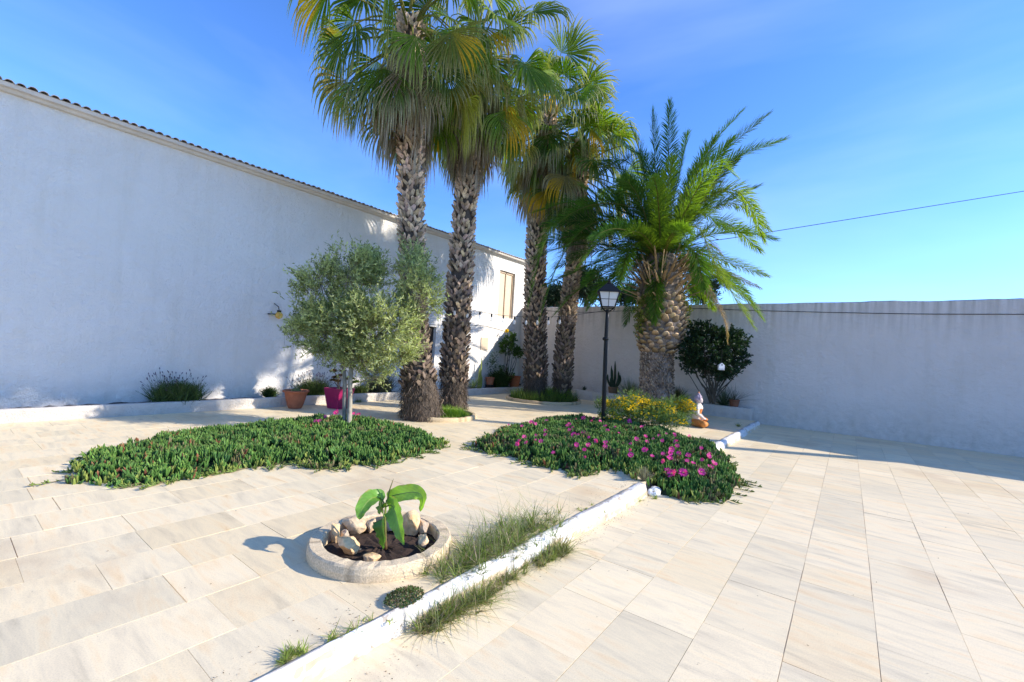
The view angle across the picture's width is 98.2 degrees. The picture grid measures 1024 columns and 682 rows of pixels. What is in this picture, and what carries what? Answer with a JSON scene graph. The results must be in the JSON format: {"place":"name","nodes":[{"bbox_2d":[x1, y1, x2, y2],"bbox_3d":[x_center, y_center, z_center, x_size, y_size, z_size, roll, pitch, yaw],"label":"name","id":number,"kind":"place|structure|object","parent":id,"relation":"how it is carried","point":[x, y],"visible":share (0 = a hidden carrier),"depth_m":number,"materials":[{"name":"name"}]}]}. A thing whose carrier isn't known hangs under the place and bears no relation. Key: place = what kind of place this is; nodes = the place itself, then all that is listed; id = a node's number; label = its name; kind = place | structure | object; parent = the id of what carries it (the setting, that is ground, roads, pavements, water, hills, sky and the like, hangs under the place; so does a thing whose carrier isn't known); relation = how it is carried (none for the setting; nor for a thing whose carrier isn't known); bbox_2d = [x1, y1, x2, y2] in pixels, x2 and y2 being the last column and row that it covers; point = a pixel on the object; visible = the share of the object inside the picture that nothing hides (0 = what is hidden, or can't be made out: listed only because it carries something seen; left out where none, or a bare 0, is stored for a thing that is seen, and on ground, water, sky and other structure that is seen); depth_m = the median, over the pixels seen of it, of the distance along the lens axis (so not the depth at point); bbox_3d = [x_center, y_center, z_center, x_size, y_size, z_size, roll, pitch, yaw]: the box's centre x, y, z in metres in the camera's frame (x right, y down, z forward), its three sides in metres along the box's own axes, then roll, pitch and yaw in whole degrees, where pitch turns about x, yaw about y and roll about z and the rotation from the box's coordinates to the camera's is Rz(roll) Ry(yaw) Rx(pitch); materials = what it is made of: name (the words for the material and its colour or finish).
{"place":"outdoors","nodes":[
{"label":"outdoors","id":0,"kind":"place"},
{"bbox_2d":[10,432,652,678],"bbox_3d":[-2.461,1.686,7.127,8.360,0.163,20.560,2,-2,37],"label":"paving bedding","id":1,"kind":"object","parent":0,"point":[310,665],"depth_m":2.19,"materials":[{"name":"concrete"}]},
{"bbox_2d":[0,393,754,681],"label":"paving","id":2,"kind":"structure","parent":0,"point":[218,578],"depth_m":3.36,"materials":[{"name":"stone"}]},
{"bbox_2d":[27,410,450,489],"bbox_3d":[-3.324,1.472,6.437,3.784,0.431,5.094,2,-2,37],"label":"ice plant mat","id":3,"kind":"object","parent":2,"relation":"on","point":[322,441],"visible":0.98,"depth_m":5.69,"materials":[{"name":"green plant"}]},
{"bbox_2d":[282,389,309,408],"bbox_3d":[-4.930,1.323,10.108,0.564,0.411,0.564,2,-2,37],"label":"plant pot","id":4,"kind":"object","parent":2,"relation":"on","point":[295,399],"visible":0.91,"depth_m":9.95,"materials":[{"name":"ceramic"}]},
{"bbox_2d":[324,387,354,408],"bbox_3d":[-4.097,1.348,10.499,0.490,0.475,0.490,3,-2,25],"label":"square planter","id":5,"kind":"object","parent":2,"relation":"on","point":[333,396],"visible":0.76,"depth_m":10.30,"materials":[{"name":"plastic"}]},
{"bbox_2d":[329,369,359,388],"bbox_3d":[-3.980,0.920,10.520,0.788,0.532,0.299,3,-2,1],"label":"aeonium","id":6,"kind":"object","parent":5,"relation":"on","point":[338,380],"visible":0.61,"depth_m":10.50,"materials":[{"name":"green plant"}]},
{"bbox_2d":[271,229,450,422],"bbox_3d":[-2.762,-0.221,7.823,3.330,3.657,1.968,3,-2,-2],"label":"olive tree","id":7,"kind":"object","parent":2,"relation":"on","point":[358,311],"visible":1,"depth_m":7.70,"materials":[{"name":"green plant"}]},
{"bbox_2d":[306,511,450,582],"bbox_3d":[-0.997,1.538,3.402,1.048,0.118,1.056,2,-2,37],"label":"planter ring","id":8,"kind":"object","parent":2,"relation":"on","point":[326,557],"visible":0.73,"depth_m":3.17,"materials":[{"name":"stone"}]},
{"bbox_2d":[331,524,339,542],"bbox_3d":[-1.358,1.488,3.428,0.086,0.156,0.073,2,-2,37],"label":"rock","id":9,"kind":"object","parent":8,"relation":"on","point":[335,532],"visible":0.88,"depth_m":3.40,"materials":[{"name":"stone"}]},
{"bbox_2d":[341,529,348,536],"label":"rock","id":10,"kind":"object","parent":8,"relation":"on","point":[344,532],"visible":0.54,"depth_m":3.46,"materials":[{"name":"stone"}]},
{"bbox_2d":[337,536,359,554],"bbox_3d":[-1.210,1.506,3.272,0.183,0.127,0.143,2,-2,37],"label":"rock","id":11,"kind":"object","parent":8,"relation":"on","point":[349,545],"visible":1,"depth_m":3.23,"materials":[{"name":"stone"}]},
{"bbox_2d":[342,516,366,534],"bbox_3d":[-1.282,1.499,3.620,0.204,0.135,0.176,2,-2,37],"label":"rock","id":12,"kind":"object","parent":8,"relation":"on","point":[354,525],"visible":0.98,"depth_m":3.56,"materials":[{"name":"stone"}]},
{"bbox_2d":[366,518,375,532],"bbox_3d":[-1.158,1.514,3.642,0.074,0.117,0.103,5,-2,-38],"label":"rock","id":13,"kind":"object","parent":8,"relation":"on","point":[369,523],"visible":0.77,"depth_m":3.61,"materials":[{"name":"stone"}]},
{"bbox_2d":[363,552,380,561],"bbox_3d":[-1.002,1.544,3.160,0.135,0.068,0.130,2,-2,37],"label":"rock","id":14,"kind":"object","parent":8,"relation":"on","point":[370,557],"visible":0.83,"depth_m":3.12,"materials":[{"name":"stone"}]},
{"bbox_2d":[386,521,391,530],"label":"rock","id":15,"kind":"object","parent":8,"relation":"on","point":[387,527],"visible":0.19,"depth_m":3.64,"materials":[{"name":"stone"}]},
{"bbox_2d":[355,481,426,549],"bbox_3d":[-0.873,1.310,3.258,0.490,0.537,0.244,3,-2,4],"label":"banana plant","id":16,"kind":"object","parent":8,"relation":"on","point":[392,516],"visible":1,"depth_m":3.25,"materials":[{"name":"green plant"}]},
{"bbox_2d":[403,510,419,535],"bbox_3d":[-0.831,1.496,3.660,0.176,0.205,0.127,2,-2,37],"label":"rock","id":17,"kind":"object","parent":8,"relation":"on","point":[411,520],"visible":0.88,"depth_m":3.61,"materials":[{"name":"stone"}]},
{"bbox_2d":[418,534,428,548],"bbox_3d":[-0.694,1.543,3.411,0.108,0.119,0.074,2,-2,37],"label":"rock","id":18,"kind":"object","parent":8,"relation":"on","point":[423,540],"visible":0.98,"depth_m":3.39,"materials":[{"name":"stone"}]},
{"bbox_2d":[419,519,428,534],"bbox_3d":[-0.732,1.539,3.634,0.092,0.147,0.120,3,-2,-4],"label":"rock","id":19,"kind":"object","parent":8,"relation":"on","point":[423,526],"visible":0.78,"depth_m":3.61,"materials":[{"name":"stone"}]},
{"bbox_2d":[383,585,423,608],"bbox_3d":[-0.662,1.552,2.718,0.212,0.060,0.271,2,-2,37],"label":"stonecrop cushion","id":20,"kind":"object","parent":2,"relation":"on","point":[404,590],"visible":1,"depth_m":2.69,"materials":[{"name":"green plant"}]},
{"bbox_2d":[398,408,475,422],"bbox_3d":[-1.708,1.673,10.163,1.765,0.097,1.775,2,-2,37],"label":"planter ring","id":21,"kind":"object","parent":2,"relation":"on","point":[472,416],"visible":0.43,"depth_m":9.49,"materials":[{"name":"concrete"}]},
{"bbox_2d":[286,0,502,422],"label":"fan palm","id":22,"kind":"object","parent":21,"relation":"in","point":[402,74],"visible":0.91,"depth_m":9.26,"materials":[{"name":"green plant"}]},
{"bbox_2d":[440,403,469,417],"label":"grass","id":23,"kind":"structure","parent":21,"relation":"on","point":[450,412],"depth_m":10.02,"materials":[{"name":"green plant"}]},
{"bbox_2d":[386,0,574,409],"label":"fan palm","id":24,"kind":"object","parent":21,"relation":"in","point":[467,178],"visible":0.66,"depth_m":11.11,"materials":[{"name":"green plant"}]},
{"bbox_2d":[506,394,580,404],"bbox_3d":[1.062,1.965,15.038,2.561,0.096,2.560,2,-2,37],"label":"planter ring","id":25,"kind":"object","parent":2,"relation":"on","point":[508,397],"visible":0.51,"depth_m":13.93,"materials":[{"name":"concrete"}]},
{"bbox_2d":[507,386,580,401],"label":"grass","id":26,"kind":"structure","parent":25,"relation":"on","point":[553,396],"depth_m":14.48,"materials":[{"name":"green plant"}]},
{"bbox_2d":[487,13,619,397],"bbox_3d":[0.979,-4.261,14.985,4.685,12.948,4.426,4,-2,-17],"label":"fan palm","id":27,"kind":"object","parent":25,"relation":"in","point":[535,372],"visible":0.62,"depth_m":14.71,"materials":[{"name":"green plant"}]},
{"bbox_2d":[515,81,648,395],"bbox_3d":[2.247,-3.005,14.996,4.518,10.611,4.334,2,-2,37],"label":"fan palm","id":28,"kind":"object","parent":25,"relation":"in","point":[562,365],"visible":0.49,"depth_m":14.49,"materials":[{"name":"green plant"}]},
{"bbox_2d":[597,279,620,420],"bbox_3d":[2.027,0.281,9.617,0.503,3.288,0.503,3,-2,9],"label":"lamp post","id":29,"kind":"object","parent":2,"relation":"on","point":[608,292],"visible":0.88,"depth_m":9.60,"materials":[{"name":"black metal"}]},
{"bbox_2d":[436,303,600,319],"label":"string lights","id":30,"kind":"object","parent":29,"relation":"hanging from","point":[513,316],"visible":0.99,"depth_m":10.58,"materials":[{"name":"black plastic"}]},
{"bbox_2d":[460,412,761,503],"bbox_3d":[1.923,1.823,8.017,4.741,0.527,5.309,2,-2,37],"label":"ice plant mat","id":31,"kind":"object","parent":2,"relation":"on","point":[688,469],"visible":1,"depth_m":6.63,"materials":[{"name":"green plant"}]},
{"bbox_2d":[634,466,655,481],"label":"dry tuft","id":32,"kind":"object","parent":2,"relation":"on","point":[644,475],"visible":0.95,"depth_m":5.71,"materials":[{"name":"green plant"}]},
{"bbox_2d":[592,388,699,429],"bbox_3d":[2.998,1.520,9.881,2.415,0.932,1.558,3,-2,10],"label":"daisy bush","id":33,"kind":"object","parent":2,"relation":"on","point":[662,413],"visible":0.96,"depth_m":9.75,"materials":[{"name":"yellow plant"}]},
{"bbox_2d":[526,95,793,414],"bbox_3d":[3.937,-2.475,12.871,6.807,9.302,7.576,2,-2,37],"label":"date palm","id":34,"kind":"object","parent":2,"relation":"on","point":[657,234],"visible":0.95,"depth_m":12.26,"materials":[{"name":"green plant"}]},
{"bbox_2d":[632,288,694,338],"bbox_3d":[4.275,-0.747,12.347,1.877,1.471,0.886,3,-2,-3],"label":"creeping ivy","id":35,"kind":"object","parent":34,"relation":"attached to","point":[641,303],"visible":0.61,"depth_m":12.39,"materials":[{"name":"green plant"}]},
{"bbox_2d":[691,392,708,427],"bbox_3d":[4.686,1.688,10.990,0.428,0.868,0.684,2,-2,37],"label":"seated statue","id":36,"kind":"object","parent":2,"relation":"on","point":[700,420],"visible":0.91,"depth_m":10.88,"materials":[{"name":"white ceramic"}]},
{"bbox_2d":[674,318,753,403],"bbox_3d":[5.585,0.560,12.329,1.879,2.376,1.730,2,-2,37],"label":"evergreen shrub","id":37,"kind":"object","parent":2,"relation":"on","point":[692,357],"visible":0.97,"depth_m":12.22,"materials":[{"name":"green plant"}]},
{"bbox_2d":[718,360,724,369],"bbox_3d":[5.508,0.491,11.656,0.146,0.537,0.073,3,-2,0],"label":"birdhouse","id":38,"kind":"object","parent":37,"relation":"hanging from","point":[721,365],"visible":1,"depth_m":11.62,"materials":[{"name":"white ceramic"}]},
{"bbox_2d":[0,0,1023,306],"label":"sky","id":39,"kind":"structure","parent":0,"point":[887,106],"materials":[{"name":"blue"}]},
{"bbox_2d":[318,424,1023,681],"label":"paving","id":40,"kind":"structure","parent":0,"point":[660,597],"depth_m":3.37,"materials":[{"name":"stone"}]},
{"bbox_2d":[252,482,647,681],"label":"white kerb","id":41,"kind":"structure","parent":40,"relation":"on","point":[356,647],"depth_m":2.73,"materials":[{"name":"paint"}]},
{"bbox_2d":[271,397,741,668],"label":"kerb weeds","id":42,"kind":"object","parent":40,"relation":"on","point":[447,613],"visible":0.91,"depth_m":3.21,"materials":[{"name":"green plant"}]},
{"bbox_2d":[648,486,660,496],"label":"kerb stone","id":43,"kind":"object","parent":40,"relation":"on","point":[652,490],"visible":0.92,"depth_m":5.52,"materials":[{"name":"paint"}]},
{"bbox_2d":[715,421,760,449],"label":"white kerb","id":44,"kind":"structure","parent":40,"relation":"on","point":[727,441],"depth_m":9.99,"materials":[{"name":"paint"}]},
{"bbox_2d":[615,191,1023,265],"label":"overhead wire","id":45,"kind":"object","parent":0,"point":[873,215],"visible":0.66,"depth_m":23.99,"materials":[{"name":"black metal"}]},
{"bbox_2d":[671,434,1019,681],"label":"paving bedding","id":46,"kind":"object","parent":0,"point":[801,577],"depth_m":3.34,"materials":[{"name":"concrete"}]},
{"label":"ground","id":47,"kind":"structure","parent":0,"visible":0},
{"bbox_2d":[0,386,522,423],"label":"raised bed","id":48,"kind":"object","parent":47,"relation":"on","point":[45,413],"visible":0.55,"depth_m":8.43,"materials":[{"name":"paint"}]},
{"bbox_2d":[140,367,213,403],"bbox_3d":[-6.699,0.891,8.902,1.004,0.695,1.315,2,-2,37],"label":"shrub","id":49,"kind":"object","parent":48,"relation":"on","point":[180,391],"visible":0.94,"depth_m":8.73,"materials":[{"name":"green plant"}]},
{"bbox_2d":[259,385,281,396],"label":"shrub","id":50,"kind":"object","parent":48,"relation":"on","point":[269,392],"visible":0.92,"depth_m":10.27,"materials":[{"name":"green plant"}]},
{"bbox_2d":[289,369,340,395],"bbox_3d":[-4.943,1.069,11.215,0.833,0.667,1.378,2,-2,37],"label":"lavender bush","id":51,"kind":"object","parent":48,"relation":"on","point":[315,387],"visible":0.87,"depth_m":11.06,"materials":[{"name":"green plant"}]},
{"bbox_2d":[352,385,367,393],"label":"shrub","id":52,"kind":"object","parent":48,"relation":"on","point":[361,389],"visible":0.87,"depth_m":12.16,"materials":[{"name":"green plant"}]},
{"bbox_2d":[362,368,400,392],"bbox_3d":[-3.725,1.086,12.797,1.162,0.859,1.294,3,-2,0],"label":"lavender bush","id":53,"kind":"object","parent":48,"relation":"on","point":[378,389],"visible":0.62,"depth_m":12.59,"materials":[{"name":"green plant"}]},
{"bbox_2d":[467,377,482,388],"bbox_3d":[-1.377,1.479,15.992,0.835,0.497,0.592,3,-2,23],"label":"spiky aloe","id":54,"kind":"object","parent":48,"relation":"on","point":[473,384],"visible":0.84,"depth_m":15.91,"materials":[{"name":"green plant"}]},
{"bbox_2d":[477,357,482,387],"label":"column cactus","id":55,"kind":"object","parent":48,"relation":"on","point":[480,377],"depth_m":16.32,"materials":[{"name":"green plant"}]},
{"bbox_2d":[485,368,515,387],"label":"shrub","id":56,"kind":"object","parent":48,"relation":"on","point":[501,379],"visible":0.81,"depth_m":16.90,"materials":[{"name":"green plant"}]},
{"bbox_2d":[498,329,524,385],"bbox_3d":[-0.037,0.679,17.438,1.172,2.318,0.746,4,-2,-8],"label":"lemon tree","id":57,"kind":"object","parent":48,"relation":"on","point":[514,349],"visible":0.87,"depth_m":17.35,"materials":[{"name":"green plant"}]},
{"bbox_2d":[509,376,520,386],"bbox_3d":[0.094,1.619,17.633,0.504,0.464,0.504,2,-2,37],"label":"plant pot","id":58,"kind":"object","parent":48,"relation":"on","point":[515,380],"visible":0.73,"depth_m":17.45,"materials":[{"name":"ceramic"}]},
{"bbox_3d":[-0.842,1.726,16.739,0.240,0.158,0.240,2,-2,37],"label":"pot stand","id":59,"kind":"object","parent":48,"relation":"on","visible":0},
{"bbox_2d":[486,377,494,384],"bbox_3d":[-0.829,1.504,16.745,0.354,0.280,0.354,2,-2,37],"label":"plant pot","id":60,"kind":"object","parent":59,"relation":"on","point":[489,380],"visible":0.98,"depth_m":16.62,"materials":[{"name":"ceramic"}]},
{"bbox_2d":[485,351,499,373],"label":"potted plant","id":61,"kind":"object","parent":60,"relation":"in","point":[493,361],"visible":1,"depth_m":16.71,"materials":[{"name":"green plant"}]},
{"bbox_2d":[0,76,526,408],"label":"farm building","id":62,"kind":"structure","parent":47,"relation":"on","point":[132,254],"depth_m":8.81,"materials":[{"name":"white paint"}]},
{"bbox_2d":[268,303,282,318],"bbox_3d":[-5.629,-0.717,10.568,0.330,0.373,0.172,4,-2,-7],"label":"wall lamp","id":63,"kind":"object","parent":62,"relation":"attached to","point":[278,314],"visible":0.87,"depth_m":10.53,"materials":[{"name":"black metal"}]},
{"bbox_2d":[427,327,433,363],"bbox_3d":[-2.964,0.626,14.498,0.151,2.247,0.914,2,-2,37],"label":"door","id":64,"kind":"structure","parent":62,"relation":"in","point":[431,330],"depth_m":14.82,"materials":[{"name":"brown wood"}]},
{"bbox_2d":[544,279,561,306],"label":"pine tree","id":65,"kind":"object","parent":47,"relation":"on","point":[553,298],"visible":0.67,"depth_m":33.52,"materials":[{"name":"green plant"}]},
{"bbox_2d":[558,262,604,306],"bbox_3d":[4.378,-1.257,30.561,3.618,8.349,4.763,4,-2,-26],"label":"pine tree","id":66,"kind":"object","parent":47,"relation":"on","point":[584,292],"visible":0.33,"depth_m":29.34,"materials":[{"name":"green plant"}]},
{"bbox_2d":[597,279,639,305],"bbox_3d":[9.309,-0.728,35.582,4.327,8.134,5.252,4,-2,-20],"label":"pine tree","id":67,"kind":"object","parent":47,"relation":"on","point":[622,295],"visible":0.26,"depth_m":35.12,"materials":[{"name":"green plant"}]},
{"bbox_2d":[519,383,753,420],"bbox_3d":[3.568,2.059,15.686,8.790,0.435,0.495,2,-2,37],"label":"raised bed","id":68,"kind":"object","parent":47,"relation":"on","point":[729,411],"visible":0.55,"depth_m":13.44,"materials":[{"name":"paint"}]},
{"bbox_2d":[608,386,617,393],"bbox_3d":[3.582,1.765,15.738,0.368,0.282,0.368,2,-2,37],"label":"plant pot","id":69,"kind":"object","parent":68,"relation":"on","point":[614,390],"visible":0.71,"depth_m":15.60,"materials":[{"name":"ceramic"}]},
{"bbox_2d":[607,362,620,386],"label":"branching cactus","id":70,"kind":"object","parent":69,"relation":"in","point":[612,382],"visible":0.91,"depth_m":15.72,"materials":[{"name":"green plant"}]},
{"bbox_2d":[616,378,638,394],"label":"tufted plant","id":71,"kind":"object","parent":68,"relation":"on","point":[629,387],"visible":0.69,"depth_m":15.25,"materials":[{"name":"green plant"}]},
{"bbox_2d":[674,387,688,399],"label":"tufted plant","id":72,"kind":"object","parent":68,"relation":"on","point":[678,393],"visible":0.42,"depth_m":14.30,"materials":[{"name":"green plant"}]},
{"bbox_2d":[706,381,739,406],"bbox_3d":[6.444,1.583,13.514,1.432,0.810,1.457,2,-2,37],"label":"trailing shrub","id":73,"kind":"object","parent":68,"relation":"on","point":[724,400],"visible":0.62,"depth_m":13.47,"materials":[{"name":"green plant"}]},
{"bbox_2d":[729,399,739,406],"bbox_3d":[6.642,1.851,13.260,0.303,0.205,0.303,2,-2,37],"label":"plant pot","id":74,"kind":"object","parent":68,"relation":"on","point":[735,403],"visible":0.98,"depth_m":13.15,"materials":[{"name":"ceramic"}]},
{"bbox_2d":[722,385,757,400],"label":"trailing shrub","id":75,"kind":"object","parent":74,"relation":"in","point":[733,396],"visible":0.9,"depth_m":13.20,"materials":[{"name":"green plant"}]},
{"bbox_2d":[687,270,732,304],"bbox_3d":[17.076,-1.275,39.090,3.588,10.318,5.800,3,-2,2],"label":"pine tree","id":76,"kind":"object","parent":47,"relation":"on","point":[715,284],"visible":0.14,"depth_m":39.03,"materials":[{"name":"green plant"}]},
{"bbox_2d":[518,298,1023,456],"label":"courtyard wall","id":77,"kind":"structure","parent":47,"relation":"on","point":[937,373],"depth_m":11.68,"materials":[{"name":"beige paint"}]},
{"bbox_2d":[557,308,1023,314],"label":"wall cable","id":78,"kind":"object","parent":77,"relation":"attached to","point":[872,313],"depth_m":11.61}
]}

